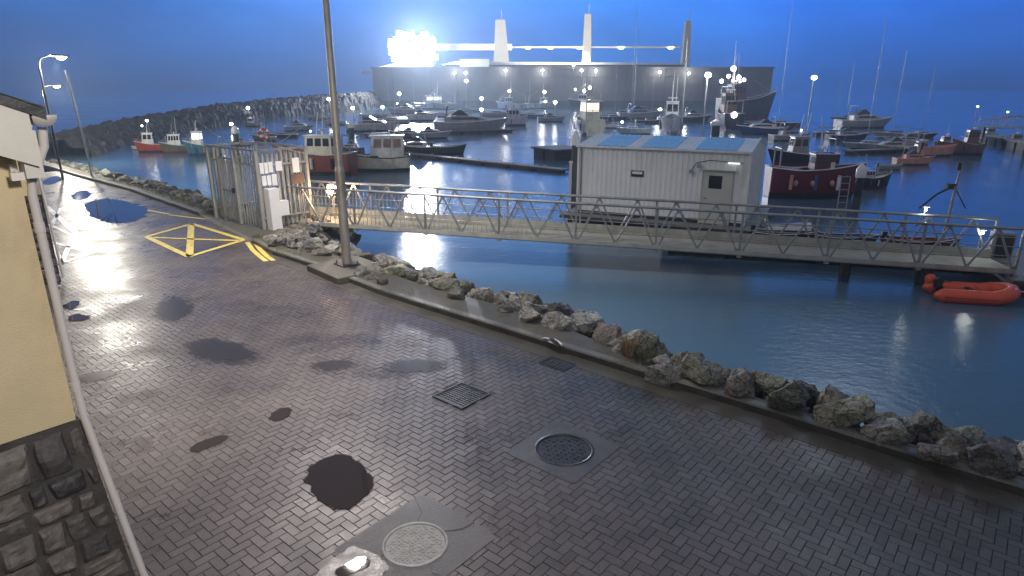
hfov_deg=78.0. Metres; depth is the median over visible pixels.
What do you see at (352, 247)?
boulder
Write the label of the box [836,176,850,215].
ladder
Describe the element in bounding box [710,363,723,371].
boulder
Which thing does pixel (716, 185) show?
door
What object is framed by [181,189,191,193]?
boulder
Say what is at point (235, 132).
mooring pile
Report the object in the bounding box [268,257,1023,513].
gutter channel
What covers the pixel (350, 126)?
mooring pile
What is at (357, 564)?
puddle
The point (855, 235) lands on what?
open boat
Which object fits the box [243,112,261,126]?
fishing boat
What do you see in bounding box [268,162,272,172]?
notice board
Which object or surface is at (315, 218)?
boulder
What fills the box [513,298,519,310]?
boulder
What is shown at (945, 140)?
fishing boat
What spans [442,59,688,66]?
quay building
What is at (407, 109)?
motor cruiser
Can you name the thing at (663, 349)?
boulder
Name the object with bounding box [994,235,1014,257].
door
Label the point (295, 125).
motor cruiser
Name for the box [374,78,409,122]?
sailing yacht
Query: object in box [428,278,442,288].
boulder
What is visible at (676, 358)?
boulder
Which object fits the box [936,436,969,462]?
boulder
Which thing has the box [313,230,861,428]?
shore bank
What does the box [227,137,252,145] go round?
motor cruiser
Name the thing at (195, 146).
fishing boat
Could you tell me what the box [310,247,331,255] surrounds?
boulder
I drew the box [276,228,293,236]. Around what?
boulder
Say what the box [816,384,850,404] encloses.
boulder
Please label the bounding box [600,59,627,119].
sailing yacht
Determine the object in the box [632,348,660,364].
weed
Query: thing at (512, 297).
boulder
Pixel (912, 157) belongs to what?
motor cruiser
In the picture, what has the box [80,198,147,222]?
puddle
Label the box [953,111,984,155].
fishing boat
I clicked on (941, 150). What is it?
open boat
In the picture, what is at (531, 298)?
boulder
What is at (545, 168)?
pontoon
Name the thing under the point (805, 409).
boulder
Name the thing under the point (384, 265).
boulder
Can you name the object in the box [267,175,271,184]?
notice board
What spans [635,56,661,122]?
sailing yacht
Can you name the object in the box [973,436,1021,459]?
boulder
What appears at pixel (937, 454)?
boulder
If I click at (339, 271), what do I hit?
street lamp
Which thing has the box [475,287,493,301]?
boulder
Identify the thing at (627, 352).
dry weed
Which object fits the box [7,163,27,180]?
wall light
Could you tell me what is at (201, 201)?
grass
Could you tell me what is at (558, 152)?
boat
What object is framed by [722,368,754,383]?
boulder
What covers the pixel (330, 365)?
damp stain
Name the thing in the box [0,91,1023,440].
water
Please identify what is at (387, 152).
fishing boat
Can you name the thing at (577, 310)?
boulder
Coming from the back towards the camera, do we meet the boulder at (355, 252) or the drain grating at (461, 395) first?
the boulder at (355, 252)
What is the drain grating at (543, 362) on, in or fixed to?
on the gutter channel
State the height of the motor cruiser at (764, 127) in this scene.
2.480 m
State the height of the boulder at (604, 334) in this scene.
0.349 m
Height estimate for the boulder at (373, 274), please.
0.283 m
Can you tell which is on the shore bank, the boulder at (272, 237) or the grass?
the boulder at (272, 237)
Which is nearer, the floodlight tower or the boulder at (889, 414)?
the boulder at (889, 414)
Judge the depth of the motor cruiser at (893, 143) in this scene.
55.65 m
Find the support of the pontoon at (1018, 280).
on the water
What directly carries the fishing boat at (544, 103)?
on the water
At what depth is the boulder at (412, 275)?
14.49 m
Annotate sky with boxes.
[0,0,1023,90]
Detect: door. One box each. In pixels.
[698,169,735,224]
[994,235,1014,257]
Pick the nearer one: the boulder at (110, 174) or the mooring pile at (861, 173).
the mooring pile at (861, 173)
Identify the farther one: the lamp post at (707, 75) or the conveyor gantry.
the conveyor gantry
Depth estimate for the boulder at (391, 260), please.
15.35 m
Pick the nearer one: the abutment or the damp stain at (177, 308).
the damp stain at (177, 308)
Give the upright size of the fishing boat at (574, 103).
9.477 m
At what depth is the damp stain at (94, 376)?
9.68 m
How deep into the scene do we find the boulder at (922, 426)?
7.98 m
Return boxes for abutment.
[323,228,339,238]
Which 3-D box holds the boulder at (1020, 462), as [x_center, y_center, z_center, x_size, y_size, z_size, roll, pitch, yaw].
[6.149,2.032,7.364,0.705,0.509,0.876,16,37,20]
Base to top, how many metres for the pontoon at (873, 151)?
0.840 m
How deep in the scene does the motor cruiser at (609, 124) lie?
90.78 m
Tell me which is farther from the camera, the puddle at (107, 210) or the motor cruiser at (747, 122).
the motor cruiser at (747, 122)
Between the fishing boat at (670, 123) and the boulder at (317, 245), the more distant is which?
the fishing boat at (670, 123)
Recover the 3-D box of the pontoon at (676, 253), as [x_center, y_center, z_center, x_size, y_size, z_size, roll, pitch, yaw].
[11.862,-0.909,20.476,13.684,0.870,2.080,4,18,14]
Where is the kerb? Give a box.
[43,164,1023,496]
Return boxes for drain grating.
[432,382,490,409]
[539,356,576,370]
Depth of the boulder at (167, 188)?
26.93 m
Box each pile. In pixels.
[231,126,240,155]
[347,122,354,140]
[571,130,579,208]
[710,119,721,136]
[838,263,851,276]
[851,163,866,209]
[914,268,932,284]
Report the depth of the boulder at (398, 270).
14.66 m
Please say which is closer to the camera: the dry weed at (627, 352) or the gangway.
the dry weed at (627, 352)
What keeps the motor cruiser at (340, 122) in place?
on the water
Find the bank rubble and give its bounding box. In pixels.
[47,159,494,294]
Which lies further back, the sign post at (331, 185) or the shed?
the shed
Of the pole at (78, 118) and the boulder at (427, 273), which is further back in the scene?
the pole at (78, 118)
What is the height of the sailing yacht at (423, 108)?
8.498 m
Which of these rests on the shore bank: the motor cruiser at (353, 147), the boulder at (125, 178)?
the boulder at (125, 178)
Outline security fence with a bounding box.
[204,141,312,229]
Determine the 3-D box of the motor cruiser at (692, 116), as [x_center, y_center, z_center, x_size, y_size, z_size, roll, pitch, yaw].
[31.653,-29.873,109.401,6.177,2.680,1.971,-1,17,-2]
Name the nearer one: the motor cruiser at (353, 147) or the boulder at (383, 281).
the boulder at (383, 281)
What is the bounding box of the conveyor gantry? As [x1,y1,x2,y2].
[436,4,690,66]
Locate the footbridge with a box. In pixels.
[978,115,1023,152]
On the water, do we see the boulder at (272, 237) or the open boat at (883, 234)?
the open boat at (883, 234)
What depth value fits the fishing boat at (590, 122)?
75.77 m
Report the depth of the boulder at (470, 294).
13.46 m
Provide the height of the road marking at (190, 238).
0.001 m
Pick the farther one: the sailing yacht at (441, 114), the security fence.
the sailing yacht at (441, 114)
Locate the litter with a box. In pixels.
[542,337,562,346]
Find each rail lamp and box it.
[922,206,929,221]
[977,229,986,247]
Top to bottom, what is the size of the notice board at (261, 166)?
0.330 m
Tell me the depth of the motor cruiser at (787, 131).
67.82 m
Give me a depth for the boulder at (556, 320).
11.32 m
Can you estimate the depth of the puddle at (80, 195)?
26.21 m
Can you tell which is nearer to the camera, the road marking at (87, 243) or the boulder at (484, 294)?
the boulder at (484, 294)
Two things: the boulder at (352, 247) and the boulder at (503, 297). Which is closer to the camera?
the boulder at (503, 297)
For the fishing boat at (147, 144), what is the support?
on the water
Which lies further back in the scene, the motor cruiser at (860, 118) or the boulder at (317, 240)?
the motor cruiser at (860, 118)
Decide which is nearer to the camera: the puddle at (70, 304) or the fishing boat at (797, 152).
the puddle at (70, 304)
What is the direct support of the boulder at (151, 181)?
on the shore bank
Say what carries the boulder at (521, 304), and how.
on the shore bank
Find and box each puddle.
[42,176,61,184]
[63,300,78,308]
[68,314,90,320]
[71,190,92,199]
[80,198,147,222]
[190,435,227,451]
[268,407,291,420]
[303,454,373,508]
[335,556,369,575]
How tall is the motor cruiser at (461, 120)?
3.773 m
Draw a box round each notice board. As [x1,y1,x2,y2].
[259,163,263,173]
[261,176,266,185]
[264,163,268,173]
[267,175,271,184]
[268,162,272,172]
[271,174,277,185]
[275,161,282,170]
[291,173,304,183]
[292,157,299,172]
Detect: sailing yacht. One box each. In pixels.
[266,97,297,137]
[305,83,330,119]
[362,87,388,117]
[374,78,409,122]
[401,85,430,110]
[437,82,473,116]
[453,88,480,111]
[480,81,510,115]
[520,77,545,117]
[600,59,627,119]
[615,10,650,134]
[619,52,649,112]
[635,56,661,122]
[765,4,800,126]
[813,78,849,135]
[830,63,863,119]
[843,20,895,148]
[872,51,920,137]
[908,67,939,137]
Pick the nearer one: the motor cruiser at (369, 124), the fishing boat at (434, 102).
the motor cruiser at (369, 124)
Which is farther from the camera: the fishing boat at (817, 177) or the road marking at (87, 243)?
the fishing boat at (817, 177)
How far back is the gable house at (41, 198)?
14.03 m
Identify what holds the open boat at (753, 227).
on the water
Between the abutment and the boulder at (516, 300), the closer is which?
the boulder at (516, 300)
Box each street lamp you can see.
[38,54,68,179]
[41,84,61,157]
[307,0,383,284]
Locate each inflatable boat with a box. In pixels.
[760,222,812,229]
[922,274,1020,305]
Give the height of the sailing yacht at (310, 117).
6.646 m
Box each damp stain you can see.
[79,371,114,381]
[155,298,191,320]
[187,338,252,361]
[315,360,350,369]
[390,359,440,371]
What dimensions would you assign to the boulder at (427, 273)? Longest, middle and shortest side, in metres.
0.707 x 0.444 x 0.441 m
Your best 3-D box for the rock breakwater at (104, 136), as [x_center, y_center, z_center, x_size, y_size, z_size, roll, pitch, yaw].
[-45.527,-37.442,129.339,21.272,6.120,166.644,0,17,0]
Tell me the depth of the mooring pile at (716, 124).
67.84 m
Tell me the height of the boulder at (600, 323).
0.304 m
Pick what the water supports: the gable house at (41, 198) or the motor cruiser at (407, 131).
the motor cruiser at (407, 131)
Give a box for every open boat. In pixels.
[430,142,466,154]
[750,224,819,237]
[811,228,879,241]
[875,163,902,169]
[879,231,961,246]
[917,142,956,156]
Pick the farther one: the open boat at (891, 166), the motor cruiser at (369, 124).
the motor cruiser at (369, 124)
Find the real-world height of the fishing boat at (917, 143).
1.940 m
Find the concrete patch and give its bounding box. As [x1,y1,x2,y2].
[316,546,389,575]
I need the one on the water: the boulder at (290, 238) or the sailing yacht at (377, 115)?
the sailing yacht at (377, 115)
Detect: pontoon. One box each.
[362,128,513,136]
[405,151,568,172]
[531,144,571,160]
[560,204,770,233]
[668,240,1023,272]
[843,148,916,154]
[976,260,1023,296]
[979,134,1023,150]
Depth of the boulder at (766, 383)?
9.25 m
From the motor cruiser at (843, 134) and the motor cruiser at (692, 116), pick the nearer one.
the motor cruiser at (843, 134)
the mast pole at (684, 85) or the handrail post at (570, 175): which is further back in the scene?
the mast pole at (684, 85)
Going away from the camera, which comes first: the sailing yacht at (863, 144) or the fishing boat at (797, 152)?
the fishing boat at (797, 152)
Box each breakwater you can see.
[36,91,381,155]
[371,67,774,106]
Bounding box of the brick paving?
[37,171,1023,575]
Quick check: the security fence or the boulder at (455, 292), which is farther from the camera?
the security fence
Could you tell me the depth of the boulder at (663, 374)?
9.37 m
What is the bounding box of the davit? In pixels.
[914,162,965,240]
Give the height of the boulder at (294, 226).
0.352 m
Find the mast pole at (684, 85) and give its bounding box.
[680,38,688,133]
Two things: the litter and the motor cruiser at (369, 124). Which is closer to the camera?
the litter
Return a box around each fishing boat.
[133,119,166,151]
[159,118,190,152]
[182,120,225,155]
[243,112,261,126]
[251,110,276,140]
[271,96,357,175]
[343,103,410,171]
[423,85,457,109]
[496,87,527,109]
[504,101,527,125]
[528,84,553,108]
[568,81,603,107]
[573,77,604,135]
[659,73,683,134]
[715,61,776,118]
[717,41,745,129]
[762,117,867,198]
[767,113,840,165]
[863,153,892,189]
[909,132,937,145]
[934,119,963,145]
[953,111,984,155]
[980,123,999,134]
[1000,129,1023,146]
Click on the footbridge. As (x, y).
(996, 126)
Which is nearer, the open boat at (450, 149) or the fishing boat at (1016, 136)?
the open boat at (450, 149)
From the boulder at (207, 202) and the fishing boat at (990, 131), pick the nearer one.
the boulder at (207, 202)
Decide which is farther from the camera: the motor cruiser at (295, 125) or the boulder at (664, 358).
the motor cruiser at (295, 125)
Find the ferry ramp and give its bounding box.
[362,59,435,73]
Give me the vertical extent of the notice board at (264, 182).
0.300 m
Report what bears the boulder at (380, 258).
on the shore bank
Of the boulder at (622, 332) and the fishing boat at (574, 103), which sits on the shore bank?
the boulder at (622, 332)
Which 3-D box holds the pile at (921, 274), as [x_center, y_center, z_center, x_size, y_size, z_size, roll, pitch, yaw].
[11.727,0.308,18.215,0.392,2.100,0.382,0,17,0]
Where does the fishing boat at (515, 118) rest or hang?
on the water
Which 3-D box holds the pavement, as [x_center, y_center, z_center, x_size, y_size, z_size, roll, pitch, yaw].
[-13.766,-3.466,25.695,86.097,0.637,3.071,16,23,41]
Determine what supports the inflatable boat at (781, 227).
on the water
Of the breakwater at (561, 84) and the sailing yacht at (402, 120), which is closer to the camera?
the sailing yacht at (402, 120)
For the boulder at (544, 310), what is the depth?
12.45 m
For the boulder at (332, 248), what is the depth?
16.73 m
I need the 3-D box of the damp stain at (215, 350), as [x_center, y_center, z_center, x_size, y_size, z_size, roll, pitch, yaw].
[-4.921,1.052,10.650,2.609,0.001,1.204,11,21,32]
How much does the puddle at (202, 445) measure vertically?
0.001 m
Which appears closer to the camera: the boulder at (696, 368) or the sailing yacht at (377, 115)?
the boulder at (696, 368)
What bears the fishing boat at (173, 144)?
on the water
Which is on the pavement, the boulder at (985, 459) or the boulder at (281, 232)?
the boulder at (985, 459)
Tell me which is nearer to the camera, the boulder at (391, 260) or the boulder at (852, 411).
the boulder at (852, 411)
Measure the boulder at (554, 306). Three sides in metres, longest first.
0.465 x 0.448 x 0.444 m
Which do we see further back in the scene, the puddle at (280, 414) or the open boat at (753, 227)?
the open boat at (753, 227)
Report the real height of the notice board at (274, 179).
0.350 m
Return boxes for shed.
[576,133,766,226]
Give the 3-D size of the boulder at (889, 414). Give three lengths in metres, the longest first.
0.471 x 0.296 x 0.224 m
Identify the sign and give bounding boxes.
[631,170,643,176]
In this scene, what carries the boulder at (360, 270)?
on the pavement
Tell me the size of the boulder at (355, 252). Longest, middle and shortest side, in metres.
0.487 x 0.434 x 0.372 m
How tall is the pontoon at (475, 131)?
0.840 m
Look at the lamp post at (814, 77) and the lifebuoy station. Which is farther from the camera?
the lamp post at (814, 77)
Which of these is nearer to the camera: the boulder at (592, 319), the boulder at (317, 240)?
the boulder at (592, 319)
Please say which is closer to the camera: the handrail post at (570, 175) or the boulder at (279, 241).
the boulder at (279, 241)
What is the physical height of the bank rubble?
1.388 m
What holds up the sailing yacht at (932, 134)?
on the water
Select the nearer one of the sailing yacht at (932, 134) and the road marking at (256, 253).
the road marking at (256, 253)
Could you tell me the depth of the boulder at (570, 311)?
12.19 m
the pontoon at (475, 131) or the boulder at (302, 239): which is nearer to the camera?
the boulder at (302, 239)
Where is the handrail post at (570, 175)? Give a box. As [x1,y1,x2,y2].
[568,161,572,209]
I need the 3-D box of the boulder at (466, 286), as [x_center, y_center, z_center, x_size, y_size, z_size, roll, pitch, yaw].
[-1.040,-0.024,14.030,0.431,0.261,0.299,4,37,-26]
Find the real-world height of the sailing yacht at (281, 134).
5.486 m
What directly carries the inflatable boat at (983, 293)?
on the water
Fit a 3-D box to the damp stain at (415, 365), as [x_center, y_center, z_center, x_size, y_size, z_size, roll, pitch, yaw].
[-1.554,1.236,10.064,1.498,0.001,0.912,0,17,0]
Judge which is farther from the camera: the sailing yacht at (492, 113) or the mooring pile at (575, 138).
the sailing yacht at (492, 113)
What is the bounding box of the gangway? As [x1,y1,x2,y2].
[283,180,1023,276]
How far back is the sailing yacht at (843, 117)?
109.09 m
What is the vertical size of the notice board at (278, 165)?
0.300 m
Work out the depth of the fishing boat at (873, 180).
34.92 m
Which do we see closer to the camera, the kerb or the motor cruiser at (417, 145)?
the kerb
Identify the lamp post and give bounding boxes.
[702,72,711,136]
[807,75,816,127]
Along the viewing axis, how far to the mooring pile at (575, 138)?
28.47 m
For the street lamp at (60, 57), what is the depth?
29.65 m
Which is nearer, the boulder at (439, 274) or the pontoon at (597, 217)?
the boulder at (439, 274)
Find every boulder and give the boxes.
[103,172,117,177]
[115,173,123,178]
[122,176,130,181]
[149,179,160,183]
[157,186,171,191]
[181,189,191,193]
[189,189,203,195]
[190,195,200,203]
[202,200,212,206]
[263,234,277,240]
[268,237,286,246]
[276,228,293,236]
[282,234,294,248]
[288,224,300,229]
[293,242,302,248]
[295,231,309,242]
[297,236,312,242]
[299,239,314,251]
[305,218,312,224]
[310,214,321,220]
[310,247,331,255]
[311,237,323,245]
[314,243,322,249]
[323,244,339,254]
[337,243,362,255]
[351,249,361,256]
[354,265,372,275]
[359,252,373,260]
[365,270,379,279]
[371,266,381,273]
[372,253,387,263]
[377,263,388,267]
[377,277,388,284]
[379,263,407,276]
[386,255,416,270]
[404,268,418,281]
[415,278,427,284]
[416,267,436,281]
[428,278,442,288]
[434,278,459,291]
[435,271,447,277]
[435,272,456,278]
[447,286,464,298]
[459,280,473,292]
[465,291,475,297]
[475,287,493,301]
[494,291,511,299]
[496,294,514,306]
[496,299,513,312]
[508,294,518,300]
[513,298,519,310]
[515,300,541,312]
[518,306,539,321]
[519,291,542,304]
[537,304,547,313]
[541,311,571,329]
[547,302,566,315]
[559,302,574,316]
[566,311,603,334]
[573,309,585,311]
[579,326,592,337]
[592,324,620,345]
[593,322,606,332]
[608,329,659,355]
[612,323,626,336]
[644,363,680,385]
[651,353,672,364]
[653,341,670,355]
[670,351,704,365]
[679,352,722,385]
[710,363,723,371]
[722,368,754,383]
[724,367,754,397]
[751,370,788,393]
[755,392,762,398]
[762,393,768,399]
[766,382,810,409]
[782,380,820,407]
[796,406,809,412]
[813,394,875,426]
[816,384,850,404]
[860,416,910,445]
[864,411,903,423]
[903,409,945,444]
[907,433,915,443]
[916,442,958,466]
[936,424,961,440]
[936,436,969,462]
[955,426,986,446]
[966,443,1019,478]
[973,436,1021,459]
[1016,440,1023,476]
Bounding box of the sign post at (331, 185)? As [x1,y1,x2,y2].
[326,183,335,218]
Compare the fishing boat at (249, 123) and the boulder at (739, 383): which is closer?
the boulder at (739, 383)
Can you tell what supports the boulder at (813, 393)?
on the shore bank
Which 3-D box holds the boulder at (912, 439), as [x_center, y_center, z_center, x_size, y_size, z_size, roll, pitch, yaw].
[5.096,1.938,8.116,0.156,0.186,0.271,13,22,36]
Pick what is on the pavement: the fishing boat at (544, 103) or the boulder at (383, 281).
the boulder at (383, 281)
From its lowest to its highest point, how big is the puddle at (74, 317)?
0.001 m
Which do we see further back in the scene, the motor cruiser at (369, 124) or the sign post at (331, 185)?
the motor cruiser at (369, 124)
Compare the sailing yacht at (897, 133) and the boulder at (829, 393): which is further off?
the sailing yacht at (897, 133)
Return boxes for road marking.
[44,206,98,286]
[145,223,244,256]
[147,210,274,261]
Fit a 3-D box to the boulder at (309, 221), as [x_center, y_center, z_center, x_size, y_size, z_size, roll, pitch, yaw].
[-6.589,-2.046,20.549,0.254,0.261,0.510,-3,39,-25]
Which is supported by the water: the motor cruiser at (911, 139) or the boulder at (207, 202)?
the motor cruiser at (911, 139)
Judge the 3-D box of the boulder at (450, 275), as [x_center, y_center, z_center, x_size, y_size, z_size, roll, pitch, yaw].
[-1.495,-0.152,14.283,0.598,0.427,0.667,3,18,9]
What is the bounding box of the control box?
[986,230,1016,263]
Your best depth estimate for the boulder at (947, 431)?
7.91 m
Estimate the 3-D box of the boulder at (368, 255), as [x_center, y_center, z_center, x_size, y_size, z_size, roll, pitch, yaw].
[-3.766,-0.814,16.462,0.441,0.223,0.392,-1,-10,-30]
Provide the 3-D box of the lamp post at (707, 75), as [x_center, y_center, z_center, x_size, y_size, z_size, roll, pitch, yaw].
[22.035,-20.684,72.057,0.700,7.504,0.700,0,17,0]
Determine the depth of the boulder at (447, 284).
13.61 m
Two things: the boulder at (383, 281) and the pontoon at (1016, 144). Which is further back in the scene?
the pontoon at (1016, 144)
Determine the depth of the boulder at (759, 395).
9.62 m
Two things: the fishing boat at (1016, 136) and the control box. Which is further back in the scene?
the fishing boat at (1016, 136)
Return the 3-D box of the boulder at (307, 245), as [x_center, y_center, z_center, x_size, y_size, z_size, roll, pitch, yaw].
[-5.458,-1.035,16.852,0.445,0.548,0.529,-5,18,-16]
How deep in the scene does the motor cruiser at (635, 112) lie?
117.36 m
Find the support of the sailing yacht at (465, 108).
on the water
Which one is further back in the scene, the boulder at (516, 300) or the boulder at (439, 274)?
the boulder at (439, 274)
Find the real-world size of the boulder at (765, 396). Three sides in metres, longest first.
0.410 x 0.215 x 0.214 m
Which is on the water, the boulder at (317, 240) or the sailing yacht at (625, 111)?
the sailing yacht at (625, 111)
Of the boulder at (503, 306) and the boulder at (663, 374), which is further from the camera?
the boulder at (503, 306)
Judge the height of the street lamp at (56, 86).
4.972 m
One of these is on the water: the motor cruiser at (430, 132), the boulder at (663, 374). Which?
the motor cruiser at (430, 132)
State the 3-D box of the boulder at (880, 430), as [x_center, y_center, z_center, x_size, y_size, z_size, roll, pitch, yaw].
[4.584,1.830,7.787,0.522,0.404,0.546,-11,-3,4]
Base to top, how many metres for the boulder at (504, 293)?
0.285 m
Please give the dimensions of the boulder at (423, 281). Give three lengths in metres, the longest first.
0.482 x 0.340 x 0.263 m
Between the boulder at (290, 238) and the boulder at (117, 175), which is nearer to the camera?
the boulder at (290, 238)
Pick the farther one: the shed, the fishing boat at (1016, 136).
the fishing boat at (1016, 136)
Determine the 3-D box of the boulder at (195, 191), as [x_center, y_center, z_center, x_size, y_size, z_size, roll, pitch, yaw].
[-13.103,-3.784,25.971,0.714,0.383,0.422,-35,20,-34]
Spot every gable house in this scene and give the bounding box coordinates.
[0,93,147,575]
[16,125,64,284]
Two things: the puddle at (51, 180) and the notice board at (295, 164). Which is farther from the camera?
the puddle at (51, 180)
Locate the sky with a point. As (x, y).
(110, 45)
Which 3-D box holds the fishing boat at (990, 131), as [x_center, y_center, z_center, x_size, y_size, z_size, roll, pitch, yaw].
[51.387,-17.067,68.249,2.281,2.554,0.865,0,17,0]
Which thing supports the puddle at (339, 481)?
on the brick paving
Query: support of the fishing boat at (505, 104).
on the water
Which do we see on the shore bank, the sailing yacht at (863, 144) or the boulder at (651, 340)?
the boulder at (651, 340)
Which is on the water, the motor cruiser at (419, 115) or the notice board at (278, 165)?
the motor cruiser at (419, 115)
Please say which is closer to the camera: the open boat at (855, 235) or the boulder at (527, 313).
the boulder at (527, 313)
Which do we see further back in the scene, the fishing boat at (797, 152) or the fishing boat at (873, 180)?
the fishing boat at (797, 152)
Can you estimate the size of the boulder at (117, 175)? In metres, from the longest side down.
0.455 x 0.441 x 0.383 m
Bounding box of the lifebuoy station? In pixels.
[258,125,269,153]
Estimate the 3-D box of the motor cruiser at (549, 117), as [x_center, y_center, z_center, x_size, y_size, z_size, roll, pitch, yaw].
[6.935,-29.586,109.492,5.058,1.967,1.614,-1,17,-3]
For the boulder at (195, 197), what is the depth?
24.07 m
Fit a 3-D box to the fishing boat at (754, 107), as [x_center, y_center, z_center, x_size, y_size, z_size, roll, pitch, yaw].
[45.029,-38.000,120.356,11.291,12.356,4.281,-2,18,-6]
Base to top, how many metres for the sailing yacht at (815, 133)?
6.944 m
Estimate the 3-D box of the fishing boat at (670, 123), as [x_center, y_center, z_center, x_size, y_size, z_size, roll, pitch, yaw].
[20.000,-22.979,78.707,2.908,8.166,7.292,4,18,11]
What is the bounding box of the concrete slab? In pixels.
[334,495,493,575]
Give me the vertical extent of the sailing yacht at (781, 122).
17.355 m
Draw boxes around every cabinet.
[263,187,282,229]
[280,199,289,215]
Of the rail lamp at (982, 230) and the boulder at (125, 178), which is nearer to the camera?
the rail lamp at (982, 230)
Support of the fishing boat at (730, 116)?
on the water
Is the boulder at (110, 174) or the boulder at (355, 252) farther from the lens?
the boulder at (110, 174)
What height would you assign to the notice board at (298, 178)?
0.320 m
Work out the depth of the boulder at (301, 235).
17.84 m
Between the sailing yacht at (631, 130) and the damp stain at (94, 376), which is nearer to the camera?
the damp stain at (94, 376)
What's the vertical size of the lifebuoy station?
3.284 m
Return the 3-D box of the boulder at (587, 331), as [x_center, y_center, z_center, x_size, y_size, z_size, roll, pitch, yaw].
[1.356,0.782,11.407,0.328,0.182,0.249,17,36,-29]
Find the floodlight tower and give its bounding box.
[388,30,437,61]
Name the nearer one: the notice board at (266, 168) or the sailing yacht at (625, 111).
the notice board at (266, 168)
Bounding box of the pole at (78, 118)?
[65,70,93,175]
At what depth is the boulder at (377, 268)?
14.70 m
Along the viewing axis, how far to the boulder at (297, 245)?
17.18 m
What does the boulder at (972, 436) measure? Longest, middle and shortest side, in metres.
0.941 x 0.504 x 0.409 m
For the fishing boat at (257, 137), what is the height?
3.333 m
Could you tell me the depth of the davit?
21.09 m
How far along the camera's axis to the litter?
10.64 m
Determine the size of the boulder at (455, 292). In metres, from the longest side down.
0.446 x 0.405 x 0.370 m
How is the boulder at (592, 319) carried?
on the shore bank
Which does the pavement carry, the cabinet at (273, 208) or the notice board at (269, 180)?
the cabinet at (273, 208)
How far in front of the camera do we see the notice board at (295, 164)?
20.09 m
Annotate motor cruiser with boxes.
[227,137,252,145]
[284,118,313,130]
[323,116,346,124]
[341,138,364,153]
[346,114,400,131]
[386,102,421,114]
[388,125,416,137]
[404,133,436,153]
[407,108,438,120]
[411,124,451,138]
[434,106,508,130]
[537,111,566,121]
[605,118,619,127]
[616,103,662,118]
[683,107,712,121]
[736,116,783,134]
[743,120,760,125]
[768,123,810,140]
[824,125,870,140]
[833,105,891,127]
[868,134,916,151]
[884,131,929,145]
[891,147,935,164]
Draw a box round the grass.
[109,178,413,293]
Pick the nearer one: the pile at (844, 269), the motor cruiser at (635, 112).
the pile at (844, 269)
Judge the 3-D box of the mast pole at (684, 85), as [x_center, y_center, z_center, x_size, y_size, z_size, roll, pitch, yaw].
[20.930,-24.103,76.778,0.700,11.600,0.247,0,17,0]
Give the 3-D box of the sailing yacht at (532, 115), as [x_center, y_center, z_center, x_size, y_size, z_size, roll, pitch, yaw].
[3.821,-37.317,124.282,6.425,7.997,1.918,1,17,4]
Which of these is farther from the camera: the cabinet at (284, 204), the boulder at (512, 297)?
the cabinet at (284, 204)
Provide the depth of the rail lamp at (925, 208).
18.28 m
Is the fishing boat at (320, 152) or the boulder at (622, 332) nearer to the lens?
the boulder at (622, 332)
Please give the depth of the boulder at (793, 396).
8.38 m
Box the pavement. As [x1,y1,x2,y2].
[43,160,1023,480]
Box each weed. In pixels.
[618,331,645,357]
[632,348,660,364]

